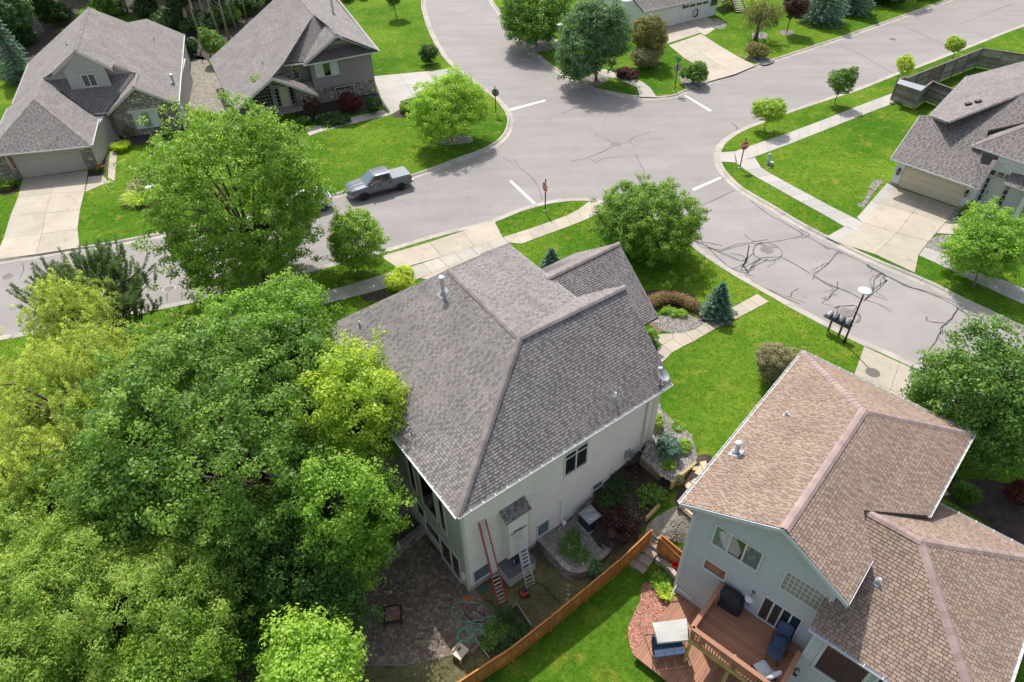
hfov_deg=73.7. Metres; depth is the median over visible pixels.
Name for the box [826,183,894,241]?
driveway border
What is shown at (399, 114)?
mulch bed
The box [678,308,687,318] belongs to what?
groundcover
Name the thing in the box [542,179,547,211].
stop sign
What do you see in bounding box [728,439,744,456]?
vent pipe
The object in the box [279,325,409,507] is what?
maple tree
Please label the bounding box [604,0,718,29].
house
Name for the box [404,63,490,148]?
maple tree
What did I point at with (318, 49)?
house
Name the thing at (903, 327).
road resurfacing
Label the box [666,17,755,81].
driveway
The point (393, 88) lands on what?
driveway
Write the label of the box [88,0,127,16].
shrub
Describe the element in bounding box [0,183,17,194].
mulch bed
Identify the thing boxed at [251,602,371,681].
maple tree
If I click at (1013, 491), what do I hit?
shrub
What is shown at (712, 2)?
window
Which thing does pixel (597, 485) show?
window
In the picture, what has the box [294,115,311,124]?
shrub
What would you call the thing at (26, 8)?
forest tree
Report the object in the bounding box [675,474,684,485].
shrub
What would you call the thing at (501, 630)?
bedding plant
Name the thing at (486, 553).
ladder
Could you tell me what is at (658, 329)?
brick edging
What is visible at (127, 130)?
shrub
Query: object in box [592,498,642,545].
shrub
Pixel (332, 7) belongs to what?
vent pipe
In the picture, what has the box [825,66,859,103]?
sapling
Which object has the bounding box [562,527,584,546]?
weeds
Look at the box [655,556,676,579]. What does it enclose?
retaining wall
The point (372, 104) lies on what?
shrub
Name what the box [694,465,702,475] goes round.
stepping stone
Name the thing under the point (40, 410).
willow tree
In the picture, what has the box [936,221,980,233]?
front path
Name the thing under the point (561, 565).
retaining wall
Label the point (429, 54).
shrub
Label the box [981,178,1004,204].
front door
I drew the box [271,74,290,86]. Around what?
window
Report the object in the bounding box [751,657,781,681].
patio chair
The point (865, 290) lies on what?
street lamp
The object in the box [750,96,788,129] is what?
sapling
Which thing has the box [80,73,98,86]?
window
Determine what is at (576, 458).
window
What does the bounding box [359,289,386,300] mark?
mulch bed
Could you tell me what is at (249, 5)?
shrub
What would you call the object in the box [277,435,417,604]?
maple tree
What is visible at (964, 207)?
arborvitae
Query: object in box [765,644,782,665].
side table
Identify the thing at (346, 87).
window
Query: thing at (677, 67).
stop sign
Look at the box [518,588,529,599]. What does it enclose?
pressure washer
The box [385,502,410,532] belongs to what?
retaining wall
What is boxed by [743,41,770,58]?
shrub
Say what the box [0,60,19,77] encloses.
shrub
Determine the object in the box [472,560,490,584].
window
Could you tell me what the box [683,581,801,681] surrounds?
wooden deck
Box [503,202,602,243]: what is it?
sidewalk
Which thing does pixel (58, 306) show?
willow tree
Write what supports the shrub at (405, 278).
on the ground at (540, 660)
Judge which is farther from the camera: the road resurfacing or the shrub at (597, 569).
the road resurfacing
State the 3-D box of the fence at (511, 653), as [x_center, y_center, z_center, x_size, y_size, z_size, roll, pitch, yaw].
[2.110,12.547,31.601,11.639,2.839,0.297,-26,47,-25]
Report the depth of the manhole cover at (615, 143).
63.37 m
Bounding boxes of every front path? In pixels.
[85,152,116,191]
[305,101,400,135]
[657,294,768,361]
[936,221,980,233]
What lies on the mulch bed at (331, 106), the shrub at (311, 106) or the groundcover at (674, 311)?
the shrub at (311, 106)
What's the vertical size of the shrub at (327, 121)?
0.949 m
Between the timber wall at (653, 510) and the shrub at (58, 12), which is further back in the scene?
the shrub at (58, 12)
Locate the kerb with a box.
[0,0,1023,370]
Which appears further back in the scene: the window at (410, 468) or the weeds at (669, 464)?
the weeds at (669, 464)
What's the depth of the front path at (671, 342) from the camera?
43.13 m
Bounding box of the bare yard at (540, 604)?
[346,506,644,681]
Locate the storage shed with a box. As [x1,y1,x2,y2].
[890,76,932,109]
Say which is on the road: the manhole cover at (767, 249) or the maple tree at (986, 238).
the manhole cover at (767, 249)
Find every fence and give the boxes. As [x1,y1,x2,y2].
[458,529,652,681]
[656,535,681,571]
[901,47,1023,105]
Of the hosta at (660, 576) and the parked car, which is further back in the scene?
the parked car
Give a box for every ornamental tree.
[197,26,225,57]
[630,12,668,55]
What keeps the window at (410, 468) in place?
in the house at (514, 367)
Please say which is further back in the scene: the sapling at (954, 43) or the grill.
the sapling at (954, 43)
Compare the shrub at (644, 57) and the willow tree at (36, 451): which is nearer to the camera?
the willow tree at (36, 451)
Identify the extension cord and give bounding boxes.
[461,585,496,602]
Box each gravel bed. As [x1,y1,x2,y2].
[641,403,696,480]
[650,314,702,332]
[857,179,882,206]
[925,235,950,253]
[945,208,969,222]
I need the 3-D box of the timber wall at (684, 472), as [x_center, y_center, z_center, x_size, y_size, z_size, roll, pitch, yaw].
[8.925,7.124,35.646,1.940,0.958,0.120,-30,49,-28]
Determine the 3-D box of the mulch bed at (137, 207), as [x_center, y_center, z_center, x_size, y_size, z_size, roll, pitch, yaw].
[-30.990,-11.582,56.836,3.715,0.001,2.574,-1,42,0]
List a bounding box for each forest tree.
[0,0,21,58]
[2,0,38,43]
[16,0,57,32]
[163,0,200,18]
[188,0,198,32]
[198,0,207,26]
[207,0,219,34]
[211,0,224,14]
[213,0,229,40]
[223,0,237,29]
[241,0,246,18]
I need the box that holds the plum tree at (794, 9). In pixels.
[782,0,810,31]
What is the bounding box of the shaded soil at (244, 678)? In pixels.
[113,421,397,681]
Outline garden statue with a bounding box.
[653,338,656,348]
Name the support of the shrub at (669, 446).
on the gravel bed at (654, 459)
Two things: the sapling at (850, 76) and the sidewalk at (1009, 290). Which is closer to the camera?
the sidewalk at (1009, 290)
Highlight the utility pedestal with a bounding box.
[766,153,773,165]
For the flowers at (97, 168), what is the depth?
60.77 m
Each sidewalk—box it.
[311,237,508,306]
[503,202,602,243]
[547,39,656,97]
[720,151,735,162]
[734,93,891,161]
[736,157,854,226]
[919,247,1023,304]
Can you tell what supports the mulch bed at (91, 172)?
on the ground at (540, 660)
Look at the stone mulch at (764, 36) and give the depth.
84.22 m
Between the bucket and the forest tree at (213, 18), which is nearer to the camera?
the bucket
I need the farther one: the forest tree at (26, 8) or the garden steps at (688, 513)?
the forest tree at (26, 8)
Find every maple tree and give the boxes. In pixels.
[103,72,348,309]
[188,266,345,376]
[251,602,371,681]
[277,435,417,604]
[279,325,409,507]
[326,205,390,277]
[385,0,399,7]
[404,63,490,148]
[498,0,572,47]
[551,0,634,82]
[898,312,1023,477]
[937,195,1023,287]
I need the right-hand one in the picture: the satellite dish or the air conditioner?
the satellite dish
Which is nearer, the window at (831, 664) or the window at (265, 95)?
the window at (831, 664)
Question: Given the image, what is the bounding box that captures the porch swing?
[644,618,688,668]
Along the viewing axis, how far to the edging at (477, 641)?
32.43 m
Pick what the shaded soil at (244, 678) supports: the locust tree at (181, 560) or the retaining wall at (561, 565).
the locust tree at (181, 560)
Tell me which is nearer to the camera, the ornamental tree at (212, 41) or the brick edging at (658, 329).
the brick edging at (658, 329)
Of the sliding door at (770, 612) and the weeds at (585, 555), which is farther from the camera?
the weeds at (585, 555)
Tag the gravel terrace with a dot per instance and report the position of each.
(551, 538)
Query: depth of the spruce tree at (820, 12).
86.11 m
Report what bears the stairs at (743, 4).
on the ground at (540, 660)
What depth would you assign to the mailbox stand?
42.45 m
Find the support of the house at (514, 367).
on the ground at (540, 660)
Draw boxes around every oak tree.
[24,307,350,606]
[170,480,298,614]
[206,299,362,455]
[212,493,386,681]
[269,586,355,651]
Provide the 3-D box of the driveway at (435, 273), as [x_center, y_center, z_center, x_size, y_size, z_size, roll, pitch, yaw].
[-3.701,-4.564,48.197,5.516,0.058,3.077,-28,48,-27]
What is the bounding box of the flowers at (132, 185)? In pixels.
[126,175,151,191]
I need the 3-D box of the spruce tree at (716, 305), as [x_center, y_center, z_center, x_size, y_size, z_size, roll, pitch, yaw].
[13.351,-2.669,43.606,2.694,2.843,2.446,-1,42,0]
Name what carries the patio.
on the bare yard at (540, 604)
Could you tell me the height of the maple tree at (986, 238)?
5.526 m
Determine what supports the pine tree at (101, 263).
on the ground at (540, 660)
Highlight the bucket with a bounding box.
[671,561,678,570]
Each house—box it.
[0,7,192,179]
[209,0,379,120]
[323,242,672,590]
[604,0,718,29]
[671,350,1023,681]
[889,61,1023,227]
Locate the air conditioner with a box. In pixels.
[576,505,601,534]
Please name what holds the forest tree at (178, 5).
on the forest floor
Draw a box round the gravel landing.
[645,506,692,562]
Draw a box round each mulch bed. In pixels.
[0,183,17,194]
[88,153,107,176]
[114,132,164,145]
[120,196,156,209]
[295,93,382,127]
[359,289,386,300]
[393,97,417,117]
[590,446,685,554]
[628,577,675,653]
[646,290,707,323]
[675,454,712,505]
[944,479,1023,544]
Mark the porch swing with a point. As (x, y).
(669, 638)
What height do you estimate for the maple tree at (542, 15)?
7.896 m
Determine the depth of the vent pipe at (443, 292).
34.55 m
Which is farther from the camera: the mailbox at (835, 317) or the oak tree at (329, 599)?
the mailbox at (835, 317)
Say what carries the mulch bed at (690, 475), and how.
on the ground at (540, 660)
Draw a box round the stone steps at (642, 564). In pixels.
[629,532,669,573]
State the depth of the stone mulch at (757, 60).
78.19 m
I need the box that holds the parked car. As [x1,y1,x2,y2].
[287,186,332,210]
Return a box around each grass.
[109,139,130,152]
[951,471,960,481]
[951,479,982,504]
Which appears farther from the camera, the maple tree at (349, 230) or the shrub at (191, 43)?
the shrub at (191, 43)
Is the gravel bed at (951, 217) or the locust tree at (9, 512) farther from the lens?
the gravel bed at (951, 217)
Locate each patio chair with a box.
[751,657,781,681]
[767,620,794,657]
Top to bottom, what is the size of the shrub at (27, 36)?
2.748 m
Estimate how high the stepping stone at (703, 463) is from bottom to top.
0.161 m
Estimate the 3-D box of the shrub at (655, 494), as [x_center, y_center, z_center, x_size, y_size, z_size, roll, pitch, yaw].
[7.316,8.018,35.309,1.867,1.398,1.715,-1,42,0]
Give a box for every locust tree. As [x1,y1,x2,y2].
[0,454,71,596]
[0,475,283,681]
[0,574,115,681]
[103,590,253,681]
[153,532,238,633]
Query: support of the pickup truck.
on the road
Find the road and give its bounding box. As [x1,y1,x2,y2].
[0,0,1023,351]
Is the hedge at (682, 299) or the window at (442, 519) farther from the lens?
the hedge at (682, 299)
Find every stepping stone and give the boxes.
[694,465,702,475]
[699,461,706,467]
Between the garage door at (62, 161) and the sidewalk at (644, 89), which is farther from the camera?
the sidewalk at (644, 89)
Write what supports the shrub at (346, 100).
on the mulch bed at (331, 106)
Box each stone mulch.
[438,135,472,144]
[526,40,553,51]
[583,70,609,85]
[678,71,711,88]
[707,18,726,28]
[739,54,773,64]
[752,32,767,38]
[779,30,793,34]
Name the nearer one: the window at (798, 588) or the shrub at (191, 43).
the window at (798, 588)
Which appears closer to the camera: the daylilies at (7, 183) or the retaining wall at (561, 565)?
the retaining wall at (561, 565)
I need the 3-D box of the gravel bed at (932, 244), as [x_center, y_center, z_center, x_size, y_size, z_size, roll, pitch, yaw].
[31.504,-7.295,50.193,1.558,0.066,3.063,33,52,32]
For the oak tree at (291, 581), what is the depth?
27.61 m
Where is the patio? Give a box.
[348,528,489,665]
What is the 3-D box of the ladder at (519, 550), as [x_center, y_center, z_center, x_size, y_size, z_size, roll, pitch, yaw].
[0.670,10.554,33.041,0.964,3.761,1.182,-27,48,-26]
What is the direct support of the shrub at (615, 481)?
on the mulch bed at (599, 539)
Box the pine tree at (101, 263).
[5,235,162,345]
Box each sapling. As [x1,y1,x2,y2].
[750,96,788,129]
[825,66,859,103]
[896,53,916,80]
[944,35,966,58]
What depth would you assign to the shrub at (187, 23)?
87.85 m
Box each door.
[11,149,87,177]
[278,86,291,106]
[438,534,452,571]
[449,548,462,583]
[656,6,678,25]
[681,0,708,22]
[756,595,803,639]
[898,166,966,206]
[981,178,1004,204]
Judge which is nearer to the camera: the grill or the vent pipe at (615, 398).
the grill
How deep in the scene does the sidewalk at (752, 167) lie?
55.88 m
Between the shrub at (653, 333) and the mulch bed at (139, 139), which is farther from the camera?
the mulch bed at (139, 139)
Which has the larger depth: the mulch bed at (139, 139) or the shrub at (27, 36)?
the shrub at (27, 36)
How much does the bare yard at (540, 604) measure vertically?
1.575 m
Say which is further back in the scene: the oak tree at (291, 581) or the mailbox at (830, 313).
the mailbox at (830, 313)
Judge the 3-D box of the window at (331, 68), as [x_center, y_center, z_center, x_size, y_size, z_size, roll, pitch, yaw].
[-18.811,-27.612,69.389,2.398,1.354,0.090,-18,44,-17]
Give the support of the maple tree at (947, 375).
on the ground at (540, 660)
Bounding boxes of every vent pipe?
[168,73,176,84]
[330,0,335,13]
[437,275,448,299]
[612,392,617,401]
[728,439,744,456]
[872,577,881,587]
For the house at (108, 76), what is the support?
on the ground at (540, 660)
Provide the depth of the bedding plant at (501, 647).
31.66 m
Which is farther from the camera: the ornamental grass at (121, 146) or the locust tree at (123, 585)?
the ornamental grass at (121, 146)
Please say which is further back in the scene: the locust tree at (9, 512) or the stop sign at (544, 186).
the stop sign at (544, 186)
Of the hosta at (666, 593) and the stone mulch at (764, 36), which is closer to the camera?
the hosta at (666, 593)
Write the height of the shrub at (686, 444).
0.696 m
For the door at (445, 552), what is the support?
in the house at (514, 367)
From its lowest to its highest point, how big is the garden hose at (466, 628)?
0.065 m
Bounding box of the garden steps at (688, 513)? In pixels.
[677,507,692,519]
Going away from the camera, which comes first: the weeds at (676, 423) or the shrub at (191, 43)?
the weeds at (676, 423)
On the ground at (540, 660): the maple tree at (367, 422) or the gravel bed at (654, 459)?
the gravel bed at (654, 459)
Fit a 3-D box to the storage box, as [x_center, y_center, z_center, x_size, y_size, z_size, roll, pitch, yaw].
[0.263,11.352,34.292,1.700,0.910,1.056,-27,48,-26]
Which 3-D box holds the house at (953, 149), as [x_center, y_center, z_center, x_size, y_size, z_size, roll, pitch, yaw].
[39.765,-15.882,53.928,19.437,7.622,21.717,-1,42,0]
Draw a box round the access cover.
[478,584,487,593]
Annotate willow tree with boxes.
[0,258,124,361]
[0,310,175,476]
[0,421,110,562]
[737,0,786,40]
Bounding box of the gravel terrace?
[542,480,647,567]
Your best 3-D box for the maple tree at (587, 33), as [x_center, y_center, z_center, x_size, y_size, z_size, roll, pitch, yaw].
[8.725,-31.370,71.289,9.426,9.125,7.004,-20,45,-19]
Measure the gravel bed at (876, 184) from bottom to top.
0.065 m
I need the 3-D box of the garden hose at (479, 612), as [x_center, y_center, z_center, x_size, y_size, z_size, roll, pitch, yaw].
[-1.252,13.058,33.016,2.238,0.056,1.110,-7,42,-6]
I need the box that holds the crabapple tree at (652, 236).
[586,172,711,267]
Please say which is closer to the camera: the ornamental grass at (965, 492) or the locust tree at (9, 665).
the locust tree at (9, 665)
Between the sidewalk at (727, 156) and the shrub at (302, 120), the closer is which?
the sidewalk at (727, 156)
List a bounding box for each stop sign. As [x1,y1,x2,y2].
[492,86,498,114]
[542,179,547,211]
[673,57,681,91]
[738,138,748,168]
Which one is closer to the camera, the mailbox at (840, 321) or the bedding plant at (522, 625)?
the bedding plant at (522, 625)
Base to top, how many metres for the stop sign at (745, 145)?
2.765 m
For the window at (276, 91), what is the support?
in the house at (318, 49)
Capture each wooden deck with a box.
[633,593,741,681]
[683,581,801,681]
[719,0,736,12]
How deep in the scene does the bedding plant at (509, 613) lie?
32.69 m
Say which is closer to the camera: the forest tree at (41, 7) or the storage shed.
the storage shed
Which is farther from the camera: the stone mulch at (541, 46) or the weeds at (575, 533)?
the stone mulch at (541, 46)
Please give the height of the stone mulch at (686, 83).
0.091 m
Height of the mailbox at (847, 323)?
0.268 m
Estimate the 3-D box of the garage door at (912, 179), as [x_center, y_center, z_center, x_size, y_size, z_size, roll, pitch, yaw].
[33.485,-12.511,54.363,0.095,2.250,4.742,-33,50,-30]
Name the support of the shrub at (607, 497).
on the mulch bed at (599, 539)
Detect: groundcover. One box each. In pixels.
[660,304,671,314]
[670,307,678,316]
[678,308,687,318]
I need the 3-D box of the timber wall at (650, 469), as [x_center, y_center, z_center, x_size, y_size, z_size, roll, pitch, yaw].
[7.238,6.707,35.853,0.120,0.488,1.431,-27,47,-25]
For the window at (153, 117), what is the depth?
65.74 m
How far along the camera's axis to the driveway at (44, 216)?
55.37 m
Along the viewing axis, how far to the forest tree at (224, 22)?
84.96 m
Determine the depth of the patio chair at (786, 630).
28.46 m
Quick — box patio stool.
[451,642,468,662]
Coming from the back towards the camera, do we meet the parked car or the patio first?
the parked car
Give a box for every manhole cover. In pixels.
[1,272,14,279]
[162,285,175,292]
[611,142,620,145]
[760,246,773,253]
[838,308,854,317]
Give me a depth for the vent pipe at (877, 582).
25.76 m
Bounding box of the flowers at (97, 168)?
[90,163,103,172]
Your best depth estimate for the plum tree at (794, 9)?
82.17 m
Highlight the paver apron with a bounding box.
[697,28,714,34]
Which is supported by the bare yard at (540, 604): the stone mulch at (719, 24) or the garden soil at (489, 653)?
the garden soil at (489, 653)
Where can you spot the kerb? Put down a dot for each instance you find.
(734, 184)
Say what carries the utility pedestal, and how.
on the ground at (540, 660)
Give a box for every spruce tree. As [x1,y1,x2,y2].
[0,17,31,85]
[539,247,560,268]
[696,281,737,324]
[795,0,850,29]
[833,0,876,17]
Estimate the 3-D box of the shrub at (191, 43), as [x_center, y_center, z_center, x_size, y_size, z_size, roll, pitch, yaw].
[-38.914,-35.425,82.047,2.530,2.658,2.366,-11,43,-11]
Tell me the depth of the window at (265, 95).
69.30 m
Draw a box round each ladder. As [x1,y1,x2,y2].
[478,519,506,606]
[511,525,535,589]
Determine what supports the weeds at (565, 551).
on the gravel terrace
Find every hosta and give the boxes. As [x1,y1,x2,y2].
[648,568,673,590]
[655,582,675,601]
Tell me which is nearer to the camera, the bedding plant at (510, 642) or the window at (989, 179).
the bedding plant at (510, 642)
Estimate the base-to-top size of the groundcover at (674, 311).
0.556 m
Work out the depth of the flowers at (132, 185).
58.08 m
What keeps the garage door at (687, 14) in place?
in the house at (673, 12)
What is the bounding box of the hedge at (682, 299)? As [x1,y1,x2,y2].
[648,289,700,309]
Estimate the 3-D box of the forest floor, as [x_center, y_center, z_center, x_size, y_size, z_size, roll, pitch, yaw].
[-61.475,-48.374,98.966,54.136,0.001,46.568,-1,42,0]
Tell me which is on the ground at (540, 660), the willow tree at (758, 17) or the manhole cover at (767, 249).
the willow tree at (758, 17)
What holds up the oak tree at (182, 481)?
on the shaded soil at (244, 678)
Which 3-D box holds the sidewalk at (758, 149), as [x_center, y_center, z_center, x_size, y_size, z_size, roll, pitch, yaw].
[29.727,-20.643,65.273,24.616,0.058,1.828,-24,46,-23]
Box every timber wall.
[639,457,660,480]
[645,503,660,520]
[669,461,696,489]
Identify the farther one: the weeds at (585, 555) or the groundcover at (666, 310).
the groundcover at (666, 310)
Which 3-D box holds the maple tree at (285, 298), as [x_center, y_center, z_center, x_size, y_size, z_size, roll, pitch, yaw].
[-12.251,0.773,36.036,6.503,10.682,7.051,23,47,25]
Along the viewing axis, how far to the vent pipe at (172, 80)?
68.02 m
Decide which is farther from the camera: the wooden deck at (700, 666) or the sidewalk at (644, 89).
the sidewalk at (644, 89)
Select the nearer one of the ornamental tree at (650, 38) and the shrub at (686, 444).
the shrub at (686, 444)
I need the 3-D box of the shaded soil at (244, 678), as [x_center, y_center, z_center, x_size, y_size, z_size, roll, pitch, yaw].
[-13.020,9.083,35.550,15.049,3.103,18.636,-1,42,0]
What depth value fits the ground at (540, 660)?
54.23 m
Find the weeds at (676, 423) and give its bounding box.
[670,420,684,431]
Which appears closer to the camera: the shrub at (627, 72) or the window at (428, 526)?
the window at (428, 526)
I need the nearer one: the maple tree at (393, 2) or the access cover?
the access cover
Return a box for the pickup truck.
[345,166,413,200]
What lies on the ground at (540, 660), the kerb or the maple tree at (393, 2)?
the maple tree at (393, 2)
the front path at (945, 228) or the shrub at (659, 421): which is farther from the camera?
the front path at (945, 228)
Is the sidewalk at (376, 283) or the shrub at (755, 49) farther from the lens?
the shrub at (755, 49)
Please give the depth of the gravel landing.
34.23 m
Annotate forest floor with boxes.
[0,0,271,61]
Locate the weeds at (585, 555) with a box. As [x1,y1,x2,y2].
[566,543,593,565]
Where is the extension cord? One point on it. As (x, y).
(471, 600)
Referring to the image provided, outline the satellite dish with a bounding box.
[658,367,669,385]
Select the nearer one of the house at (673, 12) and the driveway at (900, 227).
the driveway at (900, 227)
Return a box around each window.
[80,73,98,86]
[131,110,161,129]
[252,84,274,107]
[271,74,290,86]
[273,87,282,106]
[288,86,296,104]
[291,65,299,79]
[314,61,339,77]
[335,84,354,98]
[405,456,417,494]
[415,500,425,522]
[416,470,438,522]
[423,516,440,547]
[435,494,447,536]
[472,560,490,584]
[536,518,549,538]
[563,440,588,477]
[591,478,603,496]
[702,557,727,581]
[710,0,718,6]
[710,523,764,572]
[778,569,832,612]
[810,643,871,681]
[977,176,991,200]
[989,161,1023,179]
[996,185,1011,207]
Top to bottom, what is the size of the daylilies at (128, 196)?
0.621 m
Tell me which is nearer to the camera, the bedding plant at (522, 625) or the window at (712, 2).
the bedding plant at (522, 625)
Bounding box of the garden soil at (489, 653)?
[486,607,529,658]
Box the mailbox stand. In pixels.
[824,312,852,336]
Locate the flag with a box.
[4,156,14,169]
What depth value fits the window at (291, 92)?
70.36 m
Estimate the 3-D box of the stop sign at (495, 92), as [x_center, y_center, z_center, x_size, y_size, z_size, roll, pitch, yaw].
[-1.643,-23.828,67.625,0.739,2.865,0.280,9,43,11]
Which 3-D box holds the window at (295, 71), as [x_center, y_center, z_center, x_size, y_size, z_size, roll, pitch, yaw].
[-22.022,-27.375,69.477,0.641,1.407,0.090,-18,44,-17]
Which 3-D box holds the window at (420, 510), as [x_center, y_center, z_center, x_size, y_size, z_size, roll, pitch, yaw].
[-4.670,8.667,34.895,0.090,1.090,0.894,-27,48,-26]
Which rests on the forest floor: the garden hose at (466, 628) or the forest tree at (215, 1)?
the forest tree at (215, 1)
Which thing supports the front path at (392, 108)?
on the ground at (540, 660)
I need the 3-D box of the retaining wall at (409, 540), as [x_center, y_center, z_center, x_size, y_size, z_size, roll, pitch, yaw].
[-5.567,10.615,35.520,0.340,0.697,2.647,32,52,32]
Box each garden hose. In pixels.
[451,601,493,641]
[462,600,498,622]
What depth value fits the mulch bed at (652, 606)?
32.69 m
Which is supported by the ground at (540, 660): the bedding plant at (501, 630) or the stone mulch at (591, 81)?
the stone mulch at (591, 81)
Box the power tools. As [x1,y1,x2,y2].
[512,555,519,565]
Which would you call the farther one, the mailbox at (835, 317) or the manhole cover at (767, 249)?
the manhole cover at (767, 249)
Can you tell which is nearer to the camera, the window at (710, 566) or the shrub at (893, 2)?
the window at (710, 566)
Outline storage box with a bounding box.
[498,549,536,586]
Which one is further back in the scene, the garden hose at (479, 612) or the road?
the road
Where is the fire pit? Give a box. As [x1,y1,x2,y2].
[384,604,402,626]
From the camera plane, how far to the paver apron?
86.21 m
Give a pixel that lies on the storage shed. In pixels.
(920, 92)
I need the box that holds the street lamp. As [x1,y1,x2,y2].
[842,287,872,343]
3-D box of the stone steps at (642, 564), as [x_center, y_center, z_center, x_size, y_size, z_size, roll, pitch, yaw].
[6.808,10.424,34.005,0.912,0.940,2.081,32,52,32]
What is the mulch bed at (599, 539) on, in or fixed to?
on the ground at (540, 660)
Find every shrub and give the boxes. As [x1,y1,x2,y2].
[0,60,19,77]
[6,25,38,46]
[35,1,73,25]
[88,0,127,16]
[122,125,133,135]
[128,0,161,18]
[149,7,184,28]
[177,9,219,32]
[185,37,198,55]
[206,4,241,26]
[225,0,264,16]
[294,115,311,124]
[303,97,321,116]
[314,111,351,127]
[337,91,363,110]
[363,95,381,113]
[383,265,415,291]
[399,100,411,112]
[417,42,438,63]
[585,558,605,577]
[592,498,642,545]
[594,485,620,512]
[607,470,637,503]
[613,65,639,79]
[621,462,643,481]
[628,47,660,68]
[635,481,669,511]
[647,328,659,341]
[653,432,682,458]
[654,413,664,429]
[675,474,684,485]
[678,60,708,83]
[680,437,691,449]
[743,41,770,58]
[754,341,809,386]
[874,0,906,4]
[1002,478,1023,505]
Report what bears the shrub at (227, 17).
on the forest floor
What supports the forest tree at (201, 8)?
on the forest floor
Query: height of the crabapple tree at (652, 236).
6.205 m
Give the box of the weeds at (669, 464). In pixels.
[661,458,675,469]
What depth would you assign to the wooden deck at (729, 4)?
91.55 m
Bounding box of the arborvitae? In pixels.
[956,200,973,218]
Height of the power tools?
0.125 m
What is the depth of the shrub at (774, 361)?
38.19 m
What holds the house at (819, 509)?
on the ground at (540, 660)
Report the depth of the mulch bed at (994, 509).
33.14 m
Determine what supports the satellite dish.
attached to the house at (514, 367)
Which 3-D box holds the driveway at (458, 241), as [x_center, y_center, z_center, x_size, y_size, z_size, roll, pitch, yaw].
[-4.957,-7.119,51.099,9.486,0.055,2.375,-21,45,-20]
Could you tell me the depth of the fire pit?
32.53 m
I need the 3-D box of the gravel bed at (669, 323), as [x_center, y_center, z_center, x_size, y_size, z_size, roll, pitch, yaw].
[10.557,-1.185,43.948,3.091,0.055,2.191,-22,46,-22]
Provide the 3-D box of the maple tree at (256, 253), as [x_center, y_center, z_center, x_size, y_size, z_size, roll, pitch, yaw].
[-18.358,-9.698,43.481,13.725,14.832,14.385,-1,42,0]
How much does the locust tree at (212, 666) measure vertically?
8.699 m
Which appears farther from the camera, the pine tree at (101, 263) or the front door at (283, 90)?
the front door at (283, 90)
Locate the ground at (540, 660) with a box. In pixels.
[0,0,1023,681]
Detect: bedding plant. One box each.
[476,631,497,652]
[482,615,510,641]
[487,635,507,654]
[495,605,519,627]
[502,628,521,646]
[507,615,530,637]
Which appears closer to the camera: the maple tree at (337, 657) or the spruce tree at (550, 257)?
the maple tree at (337, 657)
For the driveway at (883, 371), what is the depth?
40.27 m
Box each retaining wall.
[384,524,425,564]
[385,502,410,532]
[535,537,611,579]
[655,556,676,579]
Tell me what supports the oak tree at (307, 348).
on the shaded soil at (244, 678)
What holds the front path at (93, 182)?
on the ground at (540, 660)
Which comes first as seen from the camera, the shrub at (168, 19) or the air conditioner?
the air conditioner
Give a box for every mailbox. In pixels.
[825,310,833,317]
[831,313,839,321]
[837,316,846,324]
[843,319,851,327]
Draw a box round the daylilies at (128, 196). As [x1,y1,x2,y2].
[116,184,155,205]
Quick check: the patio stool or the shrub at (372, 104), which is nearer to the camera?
the patio stool
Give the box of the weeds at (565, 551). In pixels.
[554,536,584,559]
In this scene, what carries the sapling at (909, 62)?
on the ground at (540, 660)
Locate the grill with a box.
[717,584,744,616]
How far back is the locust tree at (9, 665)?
23.65 m
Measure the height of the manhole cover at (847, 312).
0.024 m
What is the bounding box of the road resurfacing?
[695,189,1023,400]
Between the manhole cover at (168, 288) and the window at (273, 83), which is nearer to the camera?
the manhole cover at (168, 288)
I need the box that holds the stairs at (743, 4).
[731,0,745,12]
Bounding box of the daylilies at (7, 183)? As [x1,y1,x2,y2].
[0,175,16,190]
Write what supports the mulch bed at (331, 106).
on the ground at (540, 660)
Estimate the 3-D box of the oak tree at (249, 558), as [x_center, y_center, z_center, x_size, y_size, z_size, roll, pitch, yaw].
[-11.760,9.927,29.646,6.546,9.977,5.425,-1,42,0]
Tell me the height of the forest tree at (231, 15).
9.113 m
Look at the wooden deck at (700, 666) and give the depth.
30.67 m
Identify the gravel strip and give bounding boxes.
[189,56,227,113]
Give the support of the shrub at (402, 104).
on the mulch bed at (399, 114)
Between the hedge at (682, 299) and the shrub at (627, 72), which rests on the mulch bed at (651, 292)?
the hedge at (682, 299)
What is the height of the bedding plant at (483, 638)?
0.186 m
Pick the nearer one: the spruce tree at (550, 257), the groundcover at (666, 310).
the groundcover at (666, 310)
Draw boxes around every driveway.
[0,170,87,258]
[374,69,462,105]
[383,221,501,266]
[422,254,479,278]
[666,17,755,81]
[837,187,956,272]
[855,347,962,407]
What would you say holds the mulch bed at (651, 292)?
on the ground at (540, 660)
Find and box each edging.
[475,597,531,657]
[649,322,662,332]
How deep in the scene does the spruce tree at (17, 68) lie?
76.00 m

